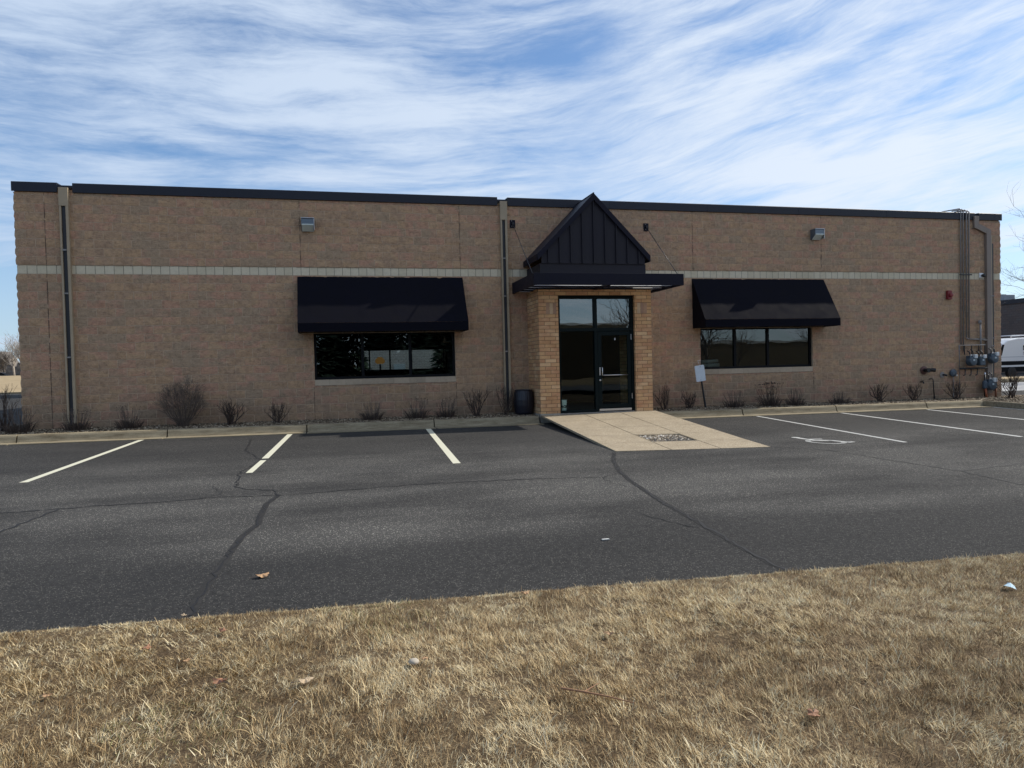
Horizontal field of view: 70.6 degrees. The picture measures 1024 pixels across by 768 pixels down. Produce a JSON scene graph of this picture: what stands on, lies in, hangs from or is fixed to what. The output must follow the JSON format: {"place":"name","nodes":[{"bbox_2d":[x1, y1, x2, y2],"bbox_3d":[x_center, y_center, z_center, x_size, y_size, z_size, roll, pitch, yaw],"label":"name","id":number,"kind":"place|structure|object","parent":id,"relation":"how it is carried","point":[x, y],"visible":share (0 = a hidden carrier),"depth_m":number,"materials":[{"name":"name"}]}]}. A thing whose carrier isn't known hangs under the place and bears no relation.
{"place":"outdoors","nodes":[
{"label":"outdoors","id":0,"kind":"place"},
{"bbox_2d":[0,372,9,375],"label":"parked car","id":1,"kind":"object","parent":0,"point":[3,374],"visible":0.25,"depth_m":119.67,"materials":[{"name":"grey paint"}]},
{"bbox_2d":[0,376,20,392],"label":"field","id":2,"kind":"structure","parent":0,"point":[13,382],"depth_m":85.70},
{"bbox_2d":[0,348,14,371],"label":"bare tree","id":3,"kind":"object","parent":2,"relation":"on","point":[2,366],"visible":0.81,"depth_m":134.92,"materials":[{"name":"brown plant"}]},
{"bbox_2d":[1,336,19,375],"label":"bare tree","id":4,"kind":"object","parent":2,"relation":"on","point":[13,359],"visible":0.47,"depth_m":133.23,"materials":[{"name":"plant"}]},
{"bbox_2d":[1,351,20,375],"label":"distant woods","id":5,"kind":"object","parent":2,"relation":"on","point":[8,369],"visible":0.01,"depth_m":150.55,"materials":[{"name":"plant"}]},
{"bbox_2d":[2,327,19,360],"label":"bare tree","id":6,"kind":"object","parent":2,"relation":"on","point":[16,350],"visible":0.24,"depth_m":130.30,"materials":[{"name":"grey plant"}]},
{"bbox_2d":[0,373,1023,632],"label":"parking lot","id":7,"kind":"structure","parent":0,"point":[542,521],"depth_m":8.21,"materials":[{"name":"grey asphalt"}]},
{"bbox_2d":[0,392,20,393],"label":"kerb","id":8,"kind":"structure","parent":7,"relation":"on","point":[12,392],"depth_m":64.28,"materials":[{"name":"concrete"}]},
{"bbox_2d":[0,509,58,531],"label":"pavement crack","id":9,"kind":"object","parent":7,"relation":"on","point":[29,520],"visible":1,"depth_m":8.06,"materials":[{"name":"black asphalt"}]},
{"bbox_2d":[19,440,141,482],"bbox_3d":[-7.651,1.335,13.249,0.115,0.106,5.426,-2,1,-11],"label":"parking line","id":10,"kind":"object","parent":7,"relation":"on","point":[56,470],"visible":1,"depth_m":12.44,"materials":[{"name":"white paint"}]},
{"bbox_2d":[186,495,280,615],"bbox_3d":[-2.653,1.522,7.184,0.150,0.087,4.420,-2,1,-10],"label":"faded sealer band","id":11,"kind":"object","parent":7,"relation":"on","point":[201,590],"visible":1,"depth_m":6.21,"materials":[{"name":"black asphalt"}]},
{"bbox_2d":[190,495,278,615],"bbox_3d":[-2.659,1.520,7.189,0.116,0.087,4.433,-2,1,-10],"label":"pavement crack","id":12,"kind":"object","parent":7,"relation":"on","point":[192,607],"visible":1,"depth_m":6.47,"materials":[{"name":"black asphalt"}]},
{"bbox_2d":[246,460,265,472],"bbox_3d":[-4.182,1.345,11.846,0.100,0.027,1.370,-2,1,-10],"label":"parking line","id":13,"kind":"object","parent":7,"relation":"on","point":[255,467],"visible":1,"depth_m":11.80,"materials":[{"name":"white paint"}]},
{"bbox_2d":[234,439,278,494],"bbox_3d":[-4.582,1.325,12.472,0.537,0.144,6.972,-2,1,-22],"label":"pavement crack","id":14,"kind":"object","parent":7,"relation":"on","point":[247,468],"visible":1,"depth_m":11.21,"materials":[{"name":"black asphalt"}]},
{"bbox_2d":[251,572,268,577],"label":"fallen leaf","id":15,"kind":"object","parent":7,"relation":"on","point":[263,575],"visible":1,"depth_m":5.85,"materials":[{"name":"brown plant"}]},
{"bbox_2d":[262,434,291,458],"bbox_3d":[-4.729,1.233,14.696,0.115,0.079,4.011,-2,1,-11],"label":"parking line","id":16,"kind":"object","parent":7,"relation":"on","point":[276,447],"visible":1,"depth_m":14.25,"materials":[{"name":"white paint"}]},
{"bbox_2d":[4,473,616,512],"bbox_3d":[-5.176,1.491,8.760,14.050,0.077,0.368,-2,1,-15],"label":"pavement crack","id":17,"kind":"object","parent":7,"relation":"on","point":[293,494],"visible":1,"depth_m":9.37,"materials":[{"name":"black asphalt"}]},
{"bbox_2d":[426,429,459,462],"bbox_3d":[-1.460,1.189,14.639,0.125,0.112,5.692,-2,1,-11],"label":"parking line","id":18,"kind":"object","parent":7,"relation":"on","point":[448,452],"visible":1,"depth_m":13.88,"materials":[{"name":"white paint"}]},
{"bbox_2d":[0,400,994,445],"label":"kerb","id":19,"kind":"structure","parent":7,"relation":"on","point":[71,437],"depth_m":17.61,"materials":[{"name":"concrete"}]},
{"bbox_2d":[11,181,1001,428],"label":"commercial building","id":20,"kind":"structure","parent":7,"relation":"on","point":[130,297],"depth_m":18.97,"materials":[{"name":"brown brick"}]},
{"bbox_2d":[301,217,314,231],"bbox_3d":[-5.111,-3.984,18.101,0.316,0.314,0.245,-2,1,-14],"label":"wall lamp","id":21,"kind":"object","parent":20,"relation":"attached to","point":[307,224],"visible":1,"depth_m":18.01,"materials":[{"name":"grey metal"}]},
{"bbox_2d":[297,276,468,333],"bbox_3d":[-3.249,-2.040,18.333,4.202,1.438,0.748,-2,1,-14],"label":"awning","id":22,"kind":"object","parent":20,"relation":"attached to","point":[383,304],"depth_m":18.26,"materials":[{"name":"black fabric"}]},
{"bbox_2d":[314,330,454,379],"bbox_3d":[-3.280,-0.764,18.831,3.607,1.212,0.079,-2,1,-14],"label":"window","id":23,"kind":"structure","parent":20,"relation":"in","point":[400,354],"depth_m":18.82,"materials":[{"name":"black glass"}]},
{"bbox_2d":[510,192,683,293],"bbox_3d":[2.165,-3.702,18.925,4.030,2.476,2.170,-2,1,-14],"label":"entrance canopy","id":24,"kind":"object","parent":20,"relation":"attached to","point":[590,241],"visible":0.97,"depth_m":18.64,"materials":[{"name":"black metal"}]},
{"bbox_2d":[597,331,632,410],"bbox_3d":[2.747,-0.349,19.219,0.951,2.110,0.127,-2,1,-14],"label":"door","id":25,"kind":"structure","parent":20,"relation":"in","point":[622,406],"depth_m":19.24,"materials":[{"name":"black"}]},
{"bbox_2d":[700,326,810,368],"bbox_3d":[7.219,-1.086,21.423,3.710,1.212,0.079,-2,1,-14],"label":"window","id":26,"kind":"structure","parent":20,"relation":"in","point":[721,348],"depth_m":21.42,"materials":[{"name":"black glass"}]},
{"bbox_2d":[692,279,840,328],"bbox_3d":[7.387,-2.365,20.959,4.362,1.438,0.748,-2,1,-14],"label":"awning","id":27,"kind":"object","parent":20,"relation":"attached to","point":[740,303],"depth_m":20.86,"materials":[{"name":"black fabric"}]},
{"bbox_2d":[810,228,824,239],"bbox_3d":[9.124,-4.470,21.614,0.316,0.314,0.245,-2,1,-14],"label":"wall lamp","id":28,"kind":"object","parent":20,"relation":"attached to","point":[817,233],"visible":1,"depth_m":21.54,"materials":[{"name":"grey metal"}]},
{"bbox_2d":[920,366,935,373],"bbox_3d":[13.025,-0.430,22.659,0.424,0.260,0.251,-1,1,7],"label":"fire department connection","id":29,"kind":"object","parent":20,"relation":"attached to","point":[924,370],"visible":1,"depth_m":22.65,"materials":[{"name":"black metal"}]},
{"bbox_2d":[946,290,952,298],"bbox_3d":[13.856,-2.817,22.854,0.220,0.280,0.150,-2,1,-14],"label":"fire alarm horn","id":30,"kind":"object","parent":20,"relation":"attached to","point":[949,294],"visible":1,"depth_m":22.83,"materials":[{"name":"red plastic"}]},
{"bbox_2d":[949,369,956,395],"bbox_3d":[14.014,-0.011,22.938,0.240,0.920,0.140,-2,1,-14],"label":"round pipe fitting","id":31,"kind":"object","parent":20,"relation":"attached to","point":[953,373],"visible":0.94,"depth_m":22.91,"materials":[{"name":"silver metal"}]},
{"bbox_2d":[941,208,986,351],"bbox_3d":[14.508,-3.315,23.176,1.412,4.548,0.389,-2,1,-14],"label":"conduit run","id":32,"kind":"object","parent":20,"relation":"attached to","point":[963,274],"visible":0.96,"depth_m":22.99,"materials":[{"name":"black metal"}]},
{"bbox_2d":[986,372,996,389],"bbox_3d":[15.309,-0.091,23.108,0.341,0.586,0.230,-2,1,-14],"label":"gas meter","id":33,"kind":"object","parent":20,"relation":"attached to","point":[992,384],"visible":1,"depth_m":23.04,"materials":[{"name":"grey metal"}]},
{"bbox_2d":[541,411,769,451],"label":"entrance ramp","id":34,"kind":"structure","parent":7,"relation":"on","point":[619,431],"depth_m":15.47,"materials":[{"name":"concrete"}]},
{"bbox_2d":[612,452,787,570],"bbox_3d":[1.842,1.367,9.342,0.381,0.131,7.063,-1,1,-3],"label":"pavement crack","id":35,"kind":"object","parent":7,"relation":"on","point":[716,531],"visible":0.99,"depth_m":7.44,"materials":[{"name":"black asphalt"}]},
{"bbox_2d":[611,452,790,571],"bbox_3d":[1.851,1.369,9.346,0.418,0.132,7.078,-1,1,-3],"label":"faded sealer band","id":36,"kind":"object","parent":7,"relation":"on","point":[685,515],"visible":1,"depth_m":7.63,"materials":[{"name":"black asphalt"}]},
{"bbox_2d":[792,437,851,443],"bbox_3d":[5.941,1.105,14.137,0.680,0.026,1.255,-3,2,-39],"label":"wheelchair symbol","id":37,"kind":"object","parent":7,"relation":"on","point":[808,440],"visible":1,"depth_m":14.11,"materials":[{"name":"white paint"}]},
{"bbox_2d":[758,416,903,441],"bbox_3d":[7.047,0.986,16.637,0.090,0.114,5.920,-2,1,-8],"label":"parking line","id":38,"kind":"object","parent":7,"relation":"on","point":[835,429],"visible":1,"depth_m":15.84,"materials":[{"name":"white paint"}]},
{"bbox_2d":[770,446,1023,484],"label":"pavement crack","id":39,"kind":"object","parent":7,"relation":"on","point":[926,465],"visible":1,"depth_m":10.76,"materials":[{"name":"black asphalt"}]},
{"bbox_2d":[844,413,1023,436],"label":"parking line","id":40,"kind":"object","parent":7,"relation":"on","point":[938,425],"visible":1,"depth_m":16.45,"materials":[{"name":"white paint"}]},
{"bbox_2d":[928,409,1023,419],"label":"parking line","id":41,"kind":"object","parent":7,"relation":"on","point":[977,414],"visible":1,"depth_m":19.13,"materials":[{"name":"white paint"}]},
{"bbox_2d":[982,400,1023,408],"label":"island kerb","id":42,"kind":"structure","parent":7,"relation":"on","point":[1012,405],"depth_m":21.16,"materials":[{"name":"concrete"}]},
{"bbox_2d":[1000,186,1023,303],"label":"bare tree","id":43,"kind":"object","parent":7,"relation":"on","point":[1015,277],"visible":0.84,"depth_m":41.15,"materials":[{"name":"brown plant"}]},
{"bbox_2d":[1001,298,1023,372],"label":"neighbouring building","id":44,"kind":"structure","parent":7,"relation":"on","point":[1012,317],"depth_m":61.24,"materials":[{"name":"metal"}]},
{"bbox_2d":[1000,294,1014,299],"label":"rooftop unit","id":45,"kind":"object","parent":44,"relation":"on","point":[1003,297],"visible":0.47,"depth_m":63.03,"materials":[{"name":"grey metal"}]},
{"bbox_2d":[1001,376,1023,379],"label":"grass island","id":46,"kind":"structure","parent":7,"relation":"on","point":[1004,378],"depth_m":41.38,"materials":[{"name":"beige plant"}]},
{"bbox_2d":[1001,379,1023,382],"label":"island edge","id":47,"kind":"object","parent":7,"relation":"on","point":[1021,380],"depth_m":40.63,"materials":[{"name":"concrete"}]},
{"bbox_2d":[1001,335,1023,376],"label":"delivery van","id":48,"kind":"object","parent":7,"relation":"on","point":[1012,354],"visible":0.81,"depth_m":47.95,"materials":[{"name":"white paint"}]},
{"bbox_2d":[0,551,1023,767],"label":"lawn","id":49,"kind":"structure","parent":0,"point":[183,750],"depth_m":3.68,"materials":[{"name":"beige plant"}]},
{"bbox_2d":[213,678,228,683],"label":"fallen leaf","id":50,"kind":"object","parent":49,"relation":"on","point":[218,681],"visible":1,"depth_m":3.71,"materials":[{"name":"brown plant"}]},
{"bbox_2d":[291,677,313,683],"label":"fallen leaf","id":51,"kind":"object","parent":49,"relation":"on","point":[305,680],"visible":1,"depth_m":3.71,"materials":[{"name":"beige plant"}]},
{"bbox_2d":[408,658,418,665],"bbox_3d":[-0.529,1.494,3.892,0.060,0.032,0.058,-2,1,-14],"label":"white stone","id":52,"kind":"object","parent":49,"relation":"on","point":[412,661],"visible":0.97,"depth_m":3.88,"materials":[{"name":"white stone"}]},
{"bbox_2d":[561,682,634,702],"bbox_3d":[0.408,1.446,3.413,0.362,0.031,0.110,-1,1,18],"label":"fallen twig","id":53,"kind":"object","parent":49,"relation":"on","point":[575,690],"visible":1,"depth_m":3.38,"materials":[{"name":"brown wood"}]},
{"bbox_2d":[807,708,819,715],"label":"fallen leaf","id":54,"kind":"object","parent":49,"relation":"on","point":[813,712],"visible":1,"depth_m":3.25,"materials":[{"name":"brown plant"}]},
{"bbox_2d":[1003,583,1016,589],"bbox_3d":[3.559,1.446,5.181,0.096,0.045,0.070,-2,1,-14],"label":"crumpled wrapper","id":55,"kind":"object","parent":49,"relation":"on","point":[1010,585],"visible":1,"depth_m":5.17,"materials":[{"name":"white"}]},
{"bbox_2d":[0,0,1023,361],"label":"sky","id":56,"kind":"structure","parent":0,"point":[905,105],"materials":[{"name":"blue"}]},
{"bbox_2d":[562,400,566,410],"bbox_3d":[1.338,0.592,19.091,0.238,0.345,0.238,-2,1,-14],"label":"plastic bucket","id":57,"kind":"object","parent":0,"point":[564,404],"visible":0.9,"depth_m":18.99,"materials":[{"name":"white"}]},
{"bbox_2d":[1001,382,1023,390],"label":"concrete drive","id":58,"kind":"structure","parent":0,"point":[1020,385],"depth_m":34.95,"materials":[{"name":"white concrete"}]},
{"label":"gravel bed","id":59,"kind":"structure","parent":0,"visible":0},
{"bbox_2d":[653,383,669,409],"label":"bare bush","id":60,"kind":"object","parent":59,"relation":"on","point":[664,399],"visible":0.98,"depth_m":20.02,"materials":[{"name":"brown plant"}]},
{"bbox_2d":[680,392,695,407],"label":"bare bush","id":61,"kind":"object","parent":59,"relation":"on","point":[686,401],"visible":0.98,"depth_m":20.39,"materials":[{"name":"brown plant"}]},
{"bbox_2d":[695,360,705,406],"bbox_3d":[5.337,0.037,20.470,0.385,1.440,0.086,-2,1,-14],"label":"parking sign","id":62,"kind":"object","parent":59,"relation":"on","point":[700,372],"visible":0.97,"depth_m":20.44,"materials":[{"name":"white metal"}]},
{"bbox_2d":[828,391,852,403],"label":"dead perennial","id":63,"kind":"object","parent":59,"relation":"on","point":[839,400],"visible":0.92,"depth_m":21.41,"materials":[{"name":"brown plant"}]},
{"bbox_2d":[869,383,892,401],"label":"bare bush","id":64,"kind":"object","parent":59,"relation":"on","point":[880,393],"visible":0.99,"depth_m":21.84,"materials":[{"name":"brown plant"}]},
{"bbox_2d":[902,383,922,400],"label":"bare bush","id":65,"kind":"object","parent":59,"relation":"on","point":[914,394],"visible":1,"depth_m":22.15,"materials":[{"name":"brown plant"}]},
{"bbox_2d":[945,379,966,399],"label":"bare bush","id":66,"kind":"object","parent":59,"relation":"on","point":[955,391],"visible":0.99,"depth_m":22.50,"materials":[{"name":"brown plant"}]},
{"bbox_2d":[959,320,987,397],"bbox_3d":[14.700,-0.801,23.049,1.070,2.480,0.154,-2,1,-17],"label":"gas pipe rack","id":67,"kind":"object","parent":59,"relation":"on","point":[980,332],"visible":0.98,"depth_m":23.08,"materials":[{"name":"black metal"}]},
{"bbox_2d":[966,349,977,365],"bbox_3d":[14.572,-0.839,22.912,0.310,0.535,0.230,-2,1,-14],"label":"gas meter","id":68,"kind":"object","parent":67,"relation":"attached to","point":[971,360],"visible":1,"depth_m":22.85,"materials":[{"name":"grey metal"}]},
{"bbox_2d":[976,350,986,365],"bbox_3d":[14.917,-0.839,22.997,0.212,0.499,0.228,-2,1,-14],"label":"gas meter","id":69,"kind":"object","parent":67,"relation":"attached to","point":[981,359],"visible":0.97,"depth_m":22.94,"materials":[{"name":"grey metal"}]},
{"bbox_2d":[987,347,998,362],"bbox_3d":[15.386,-0.924,23.112,0.310,0.535,0.230,-2,1,-14],"label":"gas meter","id":70,"kind":"object","parent":67,"relation":"attached to","point":[992,357],"visible":1,"depth_m":23.05,"materials":[{"name":"grey metal"}]},
{"bbox_2d":[982,372,987,396],"bbox_3d":[15.109,0.050,23.102,0.150,0.844,0.157,-2,1,-14],"label":"gas regulator","id":71,"kind":"object","parent":59,"relation":"on","point":[984,384],"visible":0.94,"depth_m":23.07,"materials":[{"name":"black metal"}]},
{"bbox_2d":[994,369,1021,397],"bbox_3d":[15.705,-0.021,22.965,0.782,0.974,1.208,0,2,41],"label":"bare bush","id":72,"kind":"object","parent":59,"relation":"on","point":[1011,391],"visible":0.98,"depth_m":22.83,"materials":[{"name":"plant"}]},
{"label":"ramp bed","id":73,"kind":"structure","parent":0,"visible":0},
{"bbox_2d":[640,435,718,447],"bbox_3d":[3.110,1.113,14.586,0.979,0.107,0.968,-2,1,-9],"label":"ramp gravel","id":74,"kind":"structure","parent":73,"relation":"on","point":[650,437],"depth_m":14.72,"materials":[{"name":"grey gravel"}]},
{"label":"gravel bed","id":75,"kind":"structure","parent":0,"visible":0},
{"bbox_2d":[0,395,1023,434],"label":"bed gravel","id":76,"kind":"structure","parent":75,"relation":"on","point":[1005,398],"depth_m":18.48,"materials":[{"name":"gravel"}]},
{"bbox_2d":[0,385,19,430],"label":"bare bush","id":77,"kind":"object","parent":76,"relation":"in","point":[5,410],"visible":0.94,"depth_m":16.44,"materials":[{"name":"plant"}]},
{"bbox_2d":[1,406,39,433],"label":"dead perennial","id":78,"kind":"object","parent":76,"relation":"on","point":[13,428],"visible":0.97,"depth_m":16.25,"materials":[{"name":"brown plant"}]},
{"bbox_2d":[60,409,96,431],"bbox_3d":[-9.976,0.816,16.590,0.866,0.526,0.598,-2,1,-14],"label":"dead perennial","id":79,"kind":"object","parent":76,"relation":"on","point":[80,426],"visible":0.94,"depth_m":16.55,"materials":[{"name":"brown plant"}]},
{"bbox_2d":[114,405,146,429],"bbox_3d":[-8.947,0.772,16.872,0.647,0.564,0.676,0,2,37],"label":"dead perennial","id":80,"kind":"object","parent":76,"relation":"on","point":[125,424],"visible":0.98,"depth_m":16.80,"materials":[{"name":"brown plant"}]},
{"bbox_2d":[152,373,210,426],"bbox_3d":[-7.835,0.392,17.136,1.410,1.295,1.155,-2,1,-14],"label":"round bush","id":81,"kind":"object","parent":76,"relation":"on","point":[182,420],"visible":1,"depth_m":17.09,"materials":[{"name":"brown plant"}]},
{"bbox_2d":[215,398,249,424],"bbox_3d":[-6.723,0.665,17.420,0.779,0.698,0.723,-2,1,-14],"label":"bare bush","id":82,"kind":"object","parent":76,"relation":"on","point":[229,417],"visible":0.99,"depth_m":17.42,"materials":[{"name":"brown plant"}]},
{"bbox_2d":[265,401,292,422],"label":"bare bush","id":83,"kind":"object","parent":76,"relation":"on","point":[275,414],"visible":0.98,"depth_m":17.68,"materials":[{"name":"brown plant"}]},
{"bbox_2d":[356,401,383,419],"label":"dead perennial","id":84,"kind":"object","parent":76,"relation":"on","point":[375,416],"visible":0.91,"depth_m":18.14,"materials":[{"name":"brown plant"}]},
{"bbox_2d":[403,397,429,418],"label":"dead perennial","id":85,"kind":"object","parent":76,"relation":"on","point":[420,414],"visible":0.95,"depth_m":18.44,"materials":[{"name":"brown plant"}]},
{"bbox_2d":[434,397,457,417],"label":"dead perennial","id":86,"kind":"object","parent":76,"relation":"on","point":[447,414],"visible":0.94,"depth_m":18.61,"materials":[{"name":"brown plant"}]},
{"bbox_2d":[464,389,489,415],"bbox_3d":[-0.925,0.456,18.901,0.855,0.829,0.803,-2,1,-14],"label":"bare bush","id":87,"kind":"object","parent":76,"relation":"on","point":[472,407],"visible":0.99,"depth_m":18.82,"materials":[{"name":"brown plant"}]},
{"bbox_2d":[495,386,515,414],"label":"bare bush","id":88,"kind":"object","parent":76,"relation":"on","point":[507,406],"visible":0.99,"depth_m":19.03,"materials":[{"name":"brown plant"}]},
{"bbox_2d":[514,389,533,414],"bbox_3d":[0.312,0.479,19.227,0.539,0.668,0.539,-2,1,-14],"label":"ribbed barrel","id":89,"kind":"object","parent":76,"relation":"on","point":[524,402],"visible":1,"depth_m":19.01,"materials":[{"name":"black plastic"}]},
{"bbox_2d":[721,390,746,407],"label":"dead perennial","id":90,"kind":"object","parent":76,"relation":"on","point":[734,404],"visible":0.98,"depth_m":20.59,"materials":[{"name":"brown plant"}]},
{"bbox_2d":[755,381,784,406],"bbox_3d":[7.426,0.286,20.903,0.942,0.735,0.747,-2,1,-14],"label":"dead perennial","id":91,"kind":"object","parent":76,"relation":"on","point":[769,402],"visible":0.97,"depth_m":20.87,"materials":[{"name":"brown plant"}]},
{"bbox_2d":[784,388,805,405],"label":"dead perennial","id":92,"kind":"object","parent":76,"relation":"on","point":[796,401],"visible":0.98,"depth_m":21.04,"materials":[{"name":"brown plant"}]}
]}

